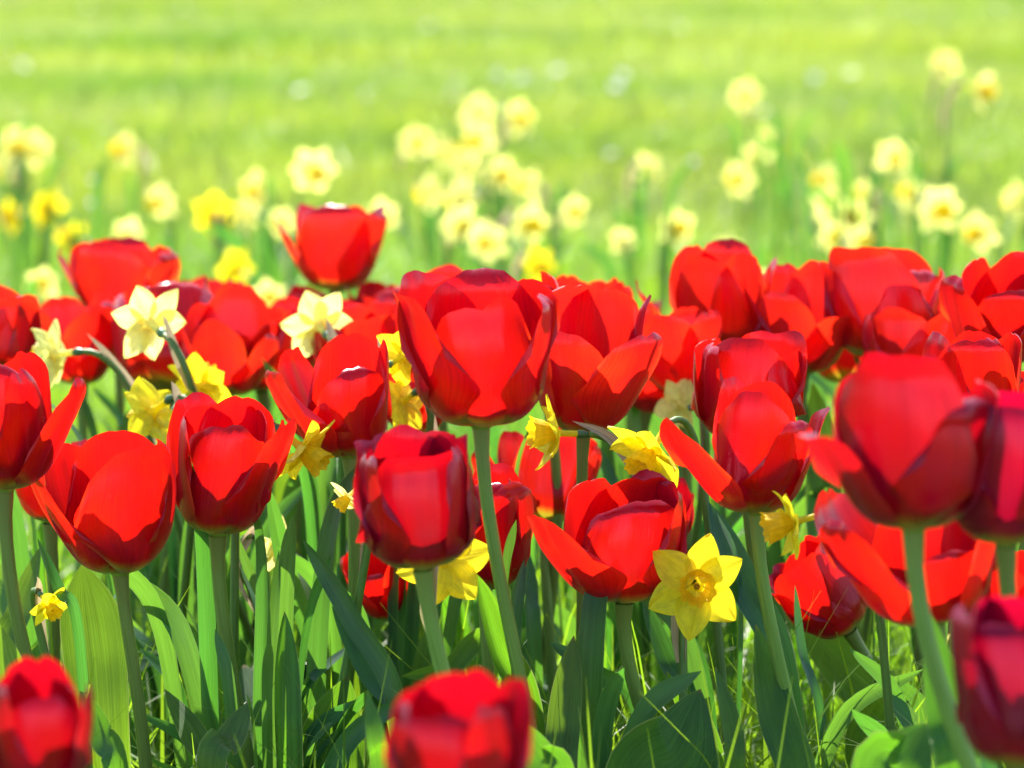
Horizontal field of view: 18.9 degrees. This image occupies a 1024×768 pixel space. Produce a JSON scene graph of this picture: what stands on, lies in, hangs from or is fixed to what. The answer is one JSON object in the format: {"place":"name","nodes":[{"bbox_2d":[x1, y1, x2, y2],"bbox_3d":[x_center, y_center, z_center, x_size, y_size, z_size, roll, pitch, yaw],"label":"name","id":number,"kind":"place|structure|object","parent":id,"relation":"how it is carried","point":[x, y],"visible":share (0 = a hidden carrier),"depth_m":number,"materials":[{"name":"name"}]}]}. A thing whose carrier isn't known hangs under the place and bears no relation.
{"place":"outdoors","nodes":[
{"label":"outdoors","id":0,"kind":"place"},
{"bbox_2d":[0,0,1023,754],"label":"lawn","id":1,"kind":"structure","parent":0,"point":[800,202],"depth_m":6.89,"materials":[{"name":"plant"}]},
{"bbox_2d":[0,145,40,294],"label":"daffodil","id":2,"kind":"object","parent":1,"relation":"on","point":[8,212],"visible":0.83,"depth_m":3.60,"materials":[{"name":"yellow plant"}]},
{"bbox_2d":[0,285,46,629],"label":"tulip","id":3,"kind":"object","parent":1,"relation":"on","point":[20,317],"visible":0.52,"depth_m":1.72,"materials":[{"name":"red plant"}]},
{"bbox_2d":[6,126,50,272],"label":"daffodil","id":4,"kind":"object","parent":1,"relation":"on","point":[37,148],"visible":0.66,"depth_m":4.29,"materials":[{"name":"yellow plant"}]},
{"bbox_2d":[0,214,58,301],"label":"daffodil","id":5,"kind":"object","parent":1,"relation":"on","point":[39,282],"visible":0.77,"depth_m":2.90,"materials":[{"name":"yellow plant"}]},
{"bbox_2d":[9,152,68,302],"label":"daffodil","id":6,"kind":"object","parent":1,"relation":"on","point":[46,221],"visible":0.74,"depth_m":3.73,"materials":[{"name":"yellow plant"}]},
{"bbox_2d":[0,351,92,767],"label":"tulip","id":7,"kind":"object","parent":1,"relation":"on","point":[34,431],"visible":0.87,"depth_m":1.37,"materials":[{"name":"red plant"}]},
{"bbox_2d":[0,656,93,767],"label":"tulip","id":8,"kind":"object","parent":1,"relation":"on","point":[46,720],"visible":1,"depth_m":1.04,"materials":[{"name":"red plant"}]},
{"bbox_2d":[29,577,66,656],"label":"daffodil","id":9,"kind":"object","parent":1,"relation":"on","point":[50,606],"visible":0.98,"depth_m":1.40,"materials":[{"name":"yellow plant"}]},
{"bbox_2d":[15,439,87,663],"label":"tulip","id":10,"kind":"object","parent":1,"relation":"on","point":[30,505],"visible":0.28,"depth_m":1.53,"materials":[{"name":"red plant"}]},
{"bbox_2d":[36,292,115,668],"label":"tulip","id":11,"kind":"object","parent":1,"relation":"on","point":[78,323],"visible":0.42,"depth_m":1.82,"materials":[{"name":"red plant"}]},
{"bbox_2d":[47,159,105,389],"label":"daffodil","id":12,"kind":"object","parent":1,"relation":"on","point":[69,236],"visible":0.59,"depth_m":3.33,"materials":[{"name":"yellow plant"}]},
{"bbox_2d":[0,491,158,681],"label":"daffodil clump","id":13,"kind":"object","parent":1,"relation":"on","point":[23,554],"visible":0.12,"depth_m":1.58,"materials":[{"name":"green plant"}]},
{"bbox_2d":[58,236,179,624],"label":"tulip","id":14,"kind":"object","parent":1,"relation":"on","point":[115,267],"visible":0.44,"depth_m":1.90,"materials":[{"name":"red plant"}]},
{"bbox_2d":[51,376,194,767],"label":"daffodil","id":15,"kind":"object","parent":1,"relation":"on","point":[150,413],"visible":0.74,"depth_m":1.56,"materials":[{"name":"yellow plant"}]},
{"bbox_2d":[103,131,147,231],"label":"daffodil","id":16,"kind":"object","parent":1,"relation":"on","point":[124,147],"visible":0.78,"depth_m":4.50,"materials":[{"name":"yellow plant"}]},
{"bbox_2d":[31,430,228,767],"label":"tulip","id":17,"kind":"object","parent":1,"relation":"on","point":[106,501],"visible":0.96,"depth_m":1.40,"materials":[{"name":"red plant"}]},
{"bbox_2d":[112,275,214,744],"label":"tulip","id":18,"kind":"object","parent":1,"relation":"on","point":[158,374],"visible":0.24,"depth_m":1.78,"materials":[{"name":"red plant"}]},
{"bbox_2d":[133,509,215,760],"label":"daffodil clump","id":19,"kind":"object","parent":1,"relation":"on","point":[173,546],"visible":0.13,"depth_m":1.69,"materials":[{"name":"green plant"}]},
{"bbox_2d":[31,319,335,679],"bbox_3d":[-0.161,0.109,1.697,0.202,0.295,0.042,-2,9,-12],"label":"daffodil","id":20,"kind":"object","parent":1,"relation":"on","point":[50,350],"visible":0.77,"depth_m":1.66,"materials":[{"name":"yellow plant"}]},
{"bbox_2d":[193,190,237,279],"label":"daffodil","id":21,"kind":"object","parent":1,"relation":"on","point":[211,210],"visible":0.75,"depth_m":3.62,"materials":[{"name":"yellow plant"}]},
{"bbox_2d":[134,486,301,766],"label":"daffodil clump","id":22,"kind":"object","parent":1,"relation":"on","point":[287,503],"visible":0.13,"depth_m":1.62,"materials":[{"name":"green plant"}]},
{"bbox_2d":[111,285,347,632],"bbox_3d":[-0.124,0.104,1.650,0.161,0.319,0.091,-6,10,-35],"label":"daffodil","id":23,"kind":"object","parent":1,"relation":"on","point":[147,320],"visible":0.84,"depth_m":1.62,"materials":[{"name":"white plant"}]},
{"bbox_2d":[129,419,334,767],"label":"daffodil","id":24,"kind":"object","parent":1,"relation":"on","point":[311,455],"visible":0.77,"depth_m":1.45,"materials":[{"name":"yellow plant"}]},
{"bbox_2d":[166,392,302,767],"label":"tulip","id":25,"kind":"object","parent":1,"relation":"on","point":[236,449],"visible":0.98,"depth_m":1.41,"materials":[{"name":"red plant"}]},
{"bbox_2d":[180,285,297,654],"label":"tulip","id":26,"kind":"object","parent":1,"relation":"on","point":[210,336],"visible":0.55,"depth_m":1.75,"materials":[{"name":"red plant"}]},
{"bbox_2d":[147,516,332,767],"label":"daffodil clump","id":27,"kind":"object","parent":1,"relation":"on","point":[287,559],"visible":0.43,"depth_m":1.43,"materials":[{"name":"green plant"}]},
{"bbox_2d":[150,582,354,767],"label":"tulip","id":28,"kind":"object","parent":1,"relation":"on","point":[186,650],"visible":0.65,"depth_m":1.44,"materials":[{"name":"green plant"}]},
{"bbox_2d":[240,168,277,284],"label":"daffodil","id":29,"kind":"object","parent":1,"relation":"on","point":[257,187],"visible":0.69,"depth_m":3.94,"materials":[{"name":"yellow plant"}]},
{"bbox_2d":[234,306,292,516],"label":"tulip","id":30,"kind":"object","parent":1,"relation":"on","point":[261,389],"visible":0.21,"depth_m":1.78,"materials":[{"name":"red plant"}]},
{"bbox_2d":[205,148,337,296],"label":"daffodil","id":31,"kind":"object","parent":1,"relation":"on","point":[312,170],"visible":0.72,"depth_m":3.51,"materials":[{"name":"yellow plant"}]},
{"bbox_2d":[167,351,388,651],"bbox_3d":[-0.108,0.123,1.630,0.155,0.288,0.044,-2,9,-16],"label":"daffodil","id":32,"kind":"object","parent":1,"relation":"on","point":[208,379],"visible":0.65,"depth_m":1.60,"materials":[{"name":"yellow plant"}]},
{"bbox_2d":[253,208,316,297],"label":"daffodil","id":33,"kind":"object","parent":1,"relation":"on","point":[285,219],"visible":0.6,"depth_m":3.52,"materials":[{"name":"yellow plant"}]},
{"bbox_2d":[187,333,403,767],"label":"tulip","id":34,"kind":"object","parent":1,"relation":"on","point":[344,384],"visible":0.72,"depth_m":1.47,"materials":[{"name":"red plant"}]},
{"bbox_2d":[240,466,370,767],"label":"daffodil","id":35,"kind":"object","parent":1,"relation":"on","point":[340,502],"visible":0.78,"depth_m":1.45,"materials":[{"name":"green plant"}]},
{"bbox_2d":[215,552,395,767],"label":"daffodil clump","id":36,"kind":"object","parent":1,"relation":"on","point":[354,732],"visible":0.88,"depth_m":1.41,"materials":[{"name":"green plant"}]},
{"bbox_2d":[261,290,351,589],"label":"daffodil","id":37,"kind":"object","parent":1,"relation":"on","point":[317,313],"visible":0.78,"depth_m":1.68,"materials":[{"name":"yellow plant"}]},
{"bbox_2d":[239,515,419,691],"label":"daffodil","id":38,"kind":"object","parent":1,"relation":"on","point":[304,569],"visible":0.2,"depth_m":1.53,"materials":[{"name":"green plant"}]},
{"bbox_2d":[273,203,387,470],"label":"tulip","id":39,"kind":"object","parent":1,"relation":"on","point":[335,249],"visible":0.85,"depth_m":1.93,"materials":[{"name":"red plant"}]},
{"bbox_2d":[278,379,437,766],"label":"daffodil","id":40,"kind":"object","parent":1,"relation":"on","point":[407,403],"visible":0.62,"depth_m":1.54,"materials":[{"name":"yellow plant"}]},
{"bbox_2d":[311,297,423,640],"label":"tulip","id":41,"kind":"object","parent":1,"relation":"on","point":[374,319],"visible":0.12,"depth_m":1.68,"materials":[{"name":"red plant"}]},
{"bbox_2d":[340,542,407,618],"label":"tulip","id":42,"kind":"object","parent":1,"relation":"on","point":[379,582],"visible":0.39,"depth_m":1.53,"materials":[{"name":"red plant"}]},
{"bbox_2d":[347,580,462,766],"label":"daffodil clump","id":43,"kind":"object","parent":1,"relation":"on","point":[452,617],"visible":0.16,"depth_m":1.51,"materials":[{"name":"green plant"}]},
{"bbox_2d":[384,124,433,269],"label":"daffodil","id":44,"kind":"object","parent":1,"relation":"on","point":[416,142],"visible":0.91,"depth_m":4.73,"materials":[{"name":"yellow plant"}]},
{"bbox_2d":[352,424,482,675],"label":"tulip","id":45,"kind":"object","parent":1,"relation":"on","point":[416,506],"visible":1,"depth_m":1.25,"materials":[{"name":"red plant"}]},
{"bbox_2d":[392,133,458,270],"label":"daffodil","id":46,"kind":"object","parent":1,"relation":"on","point":[443,153],"visible":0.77,"depth_m":4.30,"materials":[{"name":"yellow plant"}]},
{"bbox_2d":[414,172,469,270],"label":"daffodil","id":47,"kind":"object","parent":1,"relation":"on","point":[428,193],"visible":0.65,"depth_m":3.94,"materials":[{"name":"yellow plant"}]},
{"bbox_2d":[365,669,532,767],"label":"tulip","id":48,"kind":"object","parent":1,"relation":"on","point":[476,718],"visible":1,"depth_m":0.98,"materials":[{"name":"red plant"}]},
{"bbox_2d":[377,332,528,668],"bbox_3d":[-0.023,0.122,1.566,0.114,0.308,0.048,-6,10,-34],"label":"daffodil","id":49,"kind":"object","parent":1,"relation":"on","point":[399,366],"visible":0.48,"depth_m":1.54,"materials":[{"name":"yellow plant"}]},
{"bbox_2d":[422,203,489,270],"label":"daffodil","id":50,"kind":"object","parent":1,"relation":"on","point":[456,225],"visible":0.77,"depth_m":3.50,"materials":[{"name":"yellow plant"}]},
{"bbox_2d":[396,521,525,685],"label":"daffodil","id":51,"kind":"object","parent":1,"relation":"on","point":[457,578],"visible":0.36,"depth_m":1.36,"materials":[{"name":"yellow plant"}]},
{"bbox_2d":[444,173,487,269],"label":"daffodil","id":52,"kind":"object","parent":1,"relation":"on","point":[460,195],"visible":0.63,"depth_m":3.78,"materials":[{"name":"yellow plant"}]},
{"bbox_2d":[402,462,533,684],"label":"tulip","id":53,"kind":"object","parent":1,"relation":"on","point":[513,498],"visible":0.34,"depth_m":1.45,"materials":[{"name":"red plant"}]},
{"bbox_2d":[458,92,507,263],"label":"daffodil","id":54,"kind":"object","parent":1,"relation":"on","point":[470,114],"visible":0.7,"depth_m":4.50,"materials":[{"name":"yellow plant"}]},
{"bbox_2d":[462,119,503,266],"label":"daffodil","id":55,"kind":"object","parent":1,"relation":"on","point":[479,141],"visible":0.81,"depth_m":4.29,"materials":[{"name":"yellow plant"}]},
{"bbox_2d":[466,219,507,269],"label":"daffodil","id":56,"kind":"object","parent":1,"relation":"on","point":[486,235],"visible":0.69,"depth_m":3.31,"materials":[{"name":"yellow plant"}]},
{"bbox_2d":[0,203,1023,767],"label":"grass","id":57,"kind":"structure","parent":1,"relation":"on","point":[898,641],"depth_m":2.46,"materials":[{"name":"green plant"}]},
{"bbox_2d":[392,268,633,767],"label":"tulip","id":58,"kind":"object","parent":1,"relation":"on","point":[476,345],"visible":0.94,"depth_m":1.33,"materials":[{"name":"red plant"}]},
{"bbox_2d":[475,200,550,278],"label":"daffodil","id":59,"kind":"object","parent":1,"relation":"on","point":[530,222],"visible":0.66,"depth_m":3.50,"materials":[{"name":"yellow plant"}]},
{"bbox_2d":[515,167,575,278],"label":"daffodil","id":60,"kind":"object","parent":1,"relation":"on","point":[526,182],"visible":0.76,"depth_m":4.03,"materials":[{"name":"yellow plant"}]},
{"bbox_2d":[540,271,562,681],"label":"tulip","id":61,"kind":"object","parent":1,"relation":"on","point":[549,281],"visible":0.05,"depth_m":1.59,"materials":[{"name":"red plant"}]},
{"bbox_2d":[539,284,663,639],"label":"tulip","id":62,"kind":"object","parent":1,"relation":"on","point":[605,354],"visible":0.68,"depth_m":1.48,"materials":[{"name":"red plant"}]},
{"bbox_2d":[471,427,736,725],"bbox_3d":[0.035,0.145,1.615,0.122,0.254,0.123,7,11,39],"label":"tulip","id":63,"kind":"object","parent":1,"relation":"on","point":[549,500],"visible":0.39,"depth_m":1.59,"materials":[{"name":"red plant"}]},
{"bbox_2d":[580,226,636,292],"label":"daffodil","id":64,"kind":"object","parent":1,"relation":"on","point":[623,240],"visible":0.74,"depth_m":3.32,"materials":[{"name":"green plant"}]},
{"bbox_2d":[545,592,700,767],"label":"tulip leaves","id":65,"kind":"object","parent":1,"relation":"on","point":[603,703],"visible":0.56,"depth_m":1.37,"materials":[{"name":"green plant"}]},
{"bbox_2d":[526,394,722,745],"bbox_3d":[0.072,0.147,1.466,0.132,0.287,0.033,0,8,0],"label":"daffodil","id":66,"kind":"object","parent":1,"relation":"on","point":[543,436],"visible":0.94,"depth_m":1.45,"materials":[{"name":"yellow plant"}]},
{"bbox_2d":[527,469,723,767],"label":"tulip","id":67,"kind":"object","parent":1,"relation":"on","point":[608,540],"visible":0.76,"depth_m":1.38,"materials":[{"name":"red plant"}]},
{"bbox_2d":[554,440,704,743],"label":"daffodil clump","id":68,"kind":"object","parent":1,"relation":"on","point":[566,613],"visible":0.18,"depth_m":1.69,"materials":[{"name":"green plant"}]},
{"bbox_2d":[613,152,660,288],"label":"daffodil","id":69,"kind":"object","parent":1,"relation":"on","point":[646,170],"visible":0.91,"depth_m":4.29,"materials":[{"name":"green plant"}]},
{"bbox_2d":[614,307,721,712],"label":"tulip","id":70,"kind":"object","parent":1,"relation":"on","point":[683,332],"visible":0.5,"depth_m":1.64,"materials":[{"name":"red plant"}]},
{"bbox_2d":[631,379,709,690],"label":"daffodil","id":71,"kind":"object","parent":1,"relation":"on","point":[676,400],"visible":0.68,"depth_m":1.64,"materials":[{"name":"beige plant"}]},
{"bbox_2d":[656,161,693,314],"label":"daffodil","id":72,"kind":"object","parent":1,"relation":"on","point":[676,225],"visible":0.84,"depth_m":3.45,"materials":[{"name":"green plant"}]},
{"bbox_2d":[648,533,741,699],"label":"daffodil","id":73,"kind":"object","parent":1,"relation":"on","point":[692,595],"visible":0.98,"depth_m":1.37,"materials":[{"name":"yellow plant"}]},
{"bbox_2d":[636,238,776,656],"bbox_3d":[0.110,0.087,1.731,0.074,0.336,0.052,-4,9,-24],"label":"tulip","id":74,"kind":"object","parent":1,"relation":"on","point":[716,275],"visible":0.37,"depth_m":1.70,"materials":[{"name":"red plant"}]},
{"bbox_2d":[659,376,829,767],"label":"tulip","id":75,"kind":"object","parent":1,"relation":"on","point":[761,449],"visible":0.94,"depth_m":1.37,"materials":[{"name":"red plant"}]},
{"bbox_2d":[711,78,785,244],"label":"daffodil","id":76,"kind":"object","parent":1,"relation":"on","point":[744,95],"visible":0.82,"depth_m":5.12,"materials":[{"name":"yellow plant"}]},
{"bbox_2d":[691,330,806,564],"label":"tulip","id":77,"kind":"object","parent":1,"relation":"on","point":[779,360],"visible":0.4,"depth_m":1.48,"materials":[{"name":"red plant"}]},
{"bbox_2d":[722,123,795,268],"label":"daffodil","id":78,"kind":"object","parent":1,"relation":"on","point":[738,179],"visible":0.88,"depth_m":4.16,"materials":[{"name":"green plant"}]},
{"bbox_2d":[607,416,922,767],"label":"daffodil","id":79,"kind":"object","parent":1,"relation":"on","point":[641,450],"visible":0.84,"depth_m":1.44,"materials":[{"name":"yellow plant"}]},
{"bbox_2d":[702,481,830,764],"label":"daffodil clump","id":80,"kind":"object","parent":1,"relation":"on","point":[799,509],"visible":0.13,"depth_m":1.73,"materials":[{"name":"green plant"}]},
{"bbox_2d":[740,125,810,258],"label":"daffodil","id":81,"kind":"object","parent":1,"relation":"on","point":[748,158],"visible":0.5,"depth_m":4.52,"materials":[{"name":"green plant"}]},
{"bbox_2d":[752,105,822,252],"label":"daffodil","id":82,"kind":"object","parent":1,"relation":"on","point":[767,132],"visible":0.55,"depth_m":4.71,"materials":[{"name":"green plant"}]},
{"bbox_2d":[750,128,843,268],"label":"daffodil","id":83,"kind":"object","parent":1,"relation":"on","point":[820,211],"visible":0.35,"depth_m":3.79,"materials":[{"name":"green plant"}]},
{"bbox_2d":[744,260,870,767],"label":"tulip","id":84,"kind":"object","parent":1,"relation":"on","point":[793,299],"visible":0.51,"depth_m":1.69,"materials":[{"name":"red plant"}]},
{"bbox_2d":[797,158,873,260],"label":"daffodil","id":85,"kind":"object","parent":1,"relation":"on","point":[862,236],"visible":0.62,"depth_m":3.29,"materials":[{"name":"yellow plant"}]},
{"bbox_2d":[769,535,909,767],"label":"tulip","id":86,"kind":"object","parent":1,"relation":"on","point":[810,571],"visible":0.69,"depth_m":1.52,"materials":[{"name":"red plant"}]},
{"bbox_2d":[808,140,873,239],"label":"daffodil","id":87,"kind":"object","parent":1,"relation":"on","point":[852,209],"visible":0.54,"depth_m":3.57,"materials":[{"name":"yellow plant"}]},
{"bbox_2d":[759,491,947,767],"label":"daffodil","id":88,"kind":"object","parent":1,"relation":"on","point":[779,524],"visible":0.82,"depth_m":1.34,"materials":[{"name":"yellow plant"}]},
{"bbox_2d":[816,247,944,683],"bbox_3d":[0.220,0.088,1.720,0.102,0.336,0.059,0,8,0],"label":"tulip","id":89,"kind":"object","parent":1,"relation":"on","point":[861,284],"visible":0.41,"depth_m":1.68,"materials":[{"name":"red plant"}]},
{"bbox_2d":[866,122,912,247],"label":"daffodil","id":90,"kind":"object","parent":1,"relation":"on","point":[893,155],"visible":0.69,"depth_m":4.30,"materials":[{"name":"yellow plant"}]},
{"bbox_2d":[798,352,998,767],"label":"tulip","id":91,"kind":"object","parent":1,"relation":"on","point":[902,449],"visible":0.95,"depth_m":1.10,"materials":[{"name":"red plant"}]},
{"bbox_2d":[814,488,996,643],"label":"tulip","id":92,"kind":"object","parent":1,"relation":"on","point":[866,557],"visible":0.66,"depth_m":1.23,"materials":[{"name":"red plant"}]},
{"bbox_2d":[863,307,955,693],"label":"tulip","id":93,"kind":"object","parent":1,"relation":"on","point":[894,331],"visible":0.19,"depth_m":1.64,"materials":[{"name":"red plant"}]},
{"bbox_2d":[872,186,961,261],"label":"daffodil","id":94,"kind":"object","parent":1,"relation":"on","point":[941,207],"visible":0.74,"depth_m":3.38,"materials":[{"name":"yellow plant"}]},
{"bbox_2d":[893,48,959,197],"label":"daffodil","id":95,"kind":"object","parent":1,"relation":"on","point":[946,67],"visible":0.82,"depth_m":5.25,"materials":[{"name":"yellow plant"}]},
{"bbox_2d":[892,133,961,275],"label":"daffodil","id":96,"kind":"object","parent":1,"relation":"on","point":[911,191],"visible":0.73,"depth_m":3.93,"materials":[{"name":"yellow plant"}]},
{"bbox_2d":[850,544,1019,767],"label":"daffodil clump","id":97,"kind":"object","parent":1,"relation":"on","point":[901,706],"visible":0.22,"depth_m":1.42,"materials":[{"name":"green plant"}]},
{"bbox_2d":[940,70,997,277],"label":"daffodil","id":98,"kind":"object","parent":1,"relation":"on","point":[983,88],"visible":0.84,"depth_m":3.79,"materials":[{"name":"green plant"}]},
{"bbox_2d":[922,330,1021,394],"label":"tulip","id":99,"kind":"object","parent":1,"relation":"on","point":[968,358],"visible":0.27,"depth_m":1.42,"materials":[{"name":"red plant"}]},
{"bbox_2d":[939,251,1023,362],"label":"tulip","id":100,"kind":"object","parent":1,"relation":"on","point":[980,294],"visible":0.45,"depth_m":1.58,"materials":[{"name":"red plant"}]},
{"bbox_2d":[951,595,1023,767],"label":"tulip","id":101,"kind":"object","parent":1,"relation":"on","point":[987,641],"visible":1,"depth_m":1.01,"materials":[{"name":"red plant"}]},
{"bbox_2d":[956,391,1023,597],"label":"tulip","id":102,"kind":"object","parent":1,"relation":"on","point":[995,514],"visible":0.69,"depth_m":1.11,"materials":[{"name":"red plant"}]},
{"bbox_2d":[961,209,1023,264],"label":"daffodil","id":103,"kind":"object","parent":1,"relation":"on","point":[980,233],"visible":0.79,"depth_m":3.42,"materials":[{"name":"yellow plant"}]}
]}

